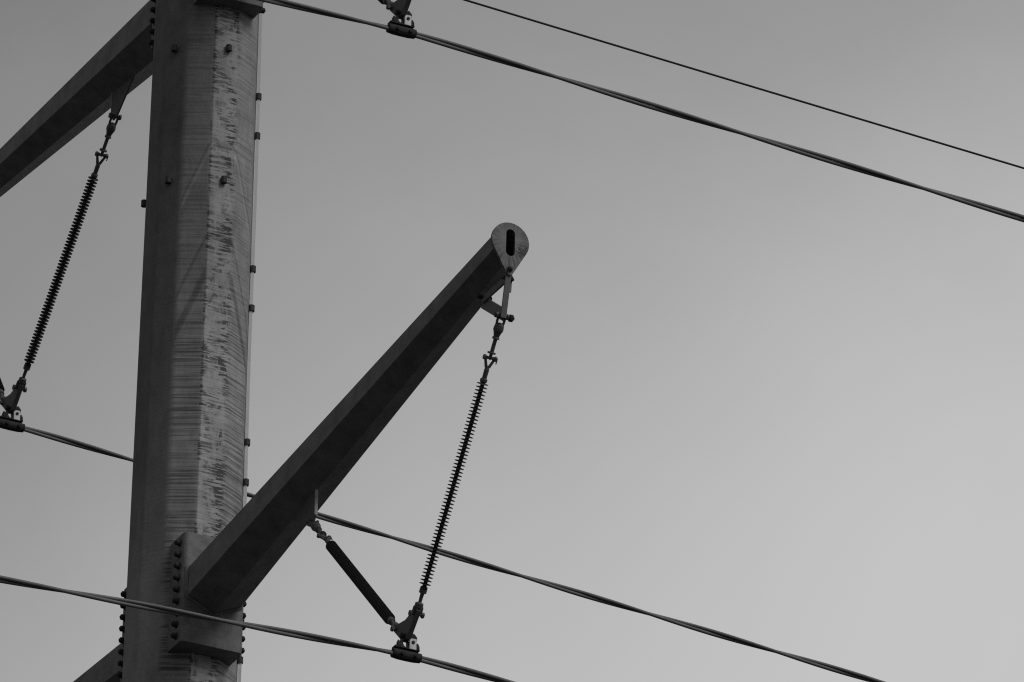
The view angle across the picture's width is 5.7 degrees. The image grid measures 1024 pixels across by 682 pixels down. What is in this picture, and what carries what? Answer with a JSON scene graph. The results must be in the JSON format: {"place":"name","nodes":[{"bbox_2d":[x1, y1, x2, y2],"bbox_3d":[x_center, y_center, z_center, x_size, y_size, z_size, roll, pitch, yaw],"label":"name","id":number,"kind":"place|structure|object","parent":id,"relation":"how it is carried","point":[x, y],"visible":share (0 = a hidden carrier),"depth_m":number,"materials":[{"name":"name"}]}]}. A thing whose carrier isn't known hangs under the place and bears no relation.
{"place":"outdoors","nodes":[
{"label":"outdoors","id":0,"kind":"place"},
{"bbox_2d":[0,0,1023,681],"label":"sky","id":1,"kind":"structure","parent":0,"point":[740,386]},
{"bbox_3d":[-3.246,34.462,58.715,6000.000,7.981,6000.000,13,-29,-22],"label":"ground","id":2,"kind":"structure","parent":0,"visible":0},
{"bbox_2d":[0,0,528,681],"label":"transmission pole","id":3,"kind":"object","parent":2,"relation":"on","point":[206,538],"visible":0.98,"depth_m":75.79,"materials":[{"name":"metal"}]},
{"bbox_2d":[0,378,5,404],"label":"suspension insulator","id":4,"kind":"object","parent":3,"relation":"hanging from","point":[2,390],"visible":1,"depth_m":80.04,"materials":[{"name":"black"}]},
{"bbox_2d":[12,112,121,392],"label":"suspension insulator","id":5,"kind":"object","parent":3,"relation":"hanging from","point":[68,250],"visible":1,"depth_m":79.34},
{"bbox_2d":[0,383,24,431],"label":"suspension clamp","id":6,"kind":"object","parent":5,"relation":"hanging from","point":[14,421],"visible":1,"depth_m":79.69,"materials":[{"name":"metal"}]},
{"bbox_2d":[24,426,884,681],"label":"power line","id":7,"kind":"object","parent":6,"relation":"hanging from","point":[475,562],"visible":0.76,"depth_m":81.25,"materials":[{"name":"metal"}]},
{"bbox_2d":[305,518,398,631],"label":"suspension insulator","id":8,"kind":"object","parent":3,"relation":"hanging from","point":[361,583],"visible":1,"depth_m":72.27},
{"bbox_2d":[390,608,421,662],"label":"suspension clamp","id":9,"kind":"object","parent":8,"relation":"hanging from","point":[410,651],"visible":1,"depth_m":71.13,"materials":[{"name":"metal"}]},
{"bbox_2d":[0,575,514,681],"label":"power line","id":10,"kind":"object","parent":9,"relation":"hanging from","point":[270,629],"visible":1,"depth_m":70.65,"materials":[{"name":"metal"}]},
{"bbox_2d":[378,0,393,9],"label":"suspension insulator","id":11,"kind":"object","parent":3,"relation":"hanging from","point":[388,3],"visible":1,"depth_m":74.11,"materials":[{"name":"black"}]},
{"bbox_2d":[386,0,416,38],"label":"suspension clamp","id":12,"kind":"object","parent":11,"relation":"hanging from","point":[405,26],"visible":1,"depth_m":73.82,"materials":[{"name":"metal"}]},
{"bbox_2d":[257,0,1023,221],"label":"power line","id":13,"kind":"object","parent":12,"relation":"hanging from","point":[661,109],"visible":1,"depth_m":74.52,"materials":[{"name":"metal"}]},
{"bbox_2d":[408,312,509,618],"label":"suspension insulator","id":14,"kind":"object","parent":3,"relation":"hanging from","point":[498,328],"visible":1,"depth_m":70.98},
{"bbox_2d":[463,0,1023,168],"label":"shield wire","id":15,"kind":"object","parent":3,"relation":"attached to","point":[708,73],"visible":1,"depth_m":81.44,"materials":[{"name":"metal"}]}
]}

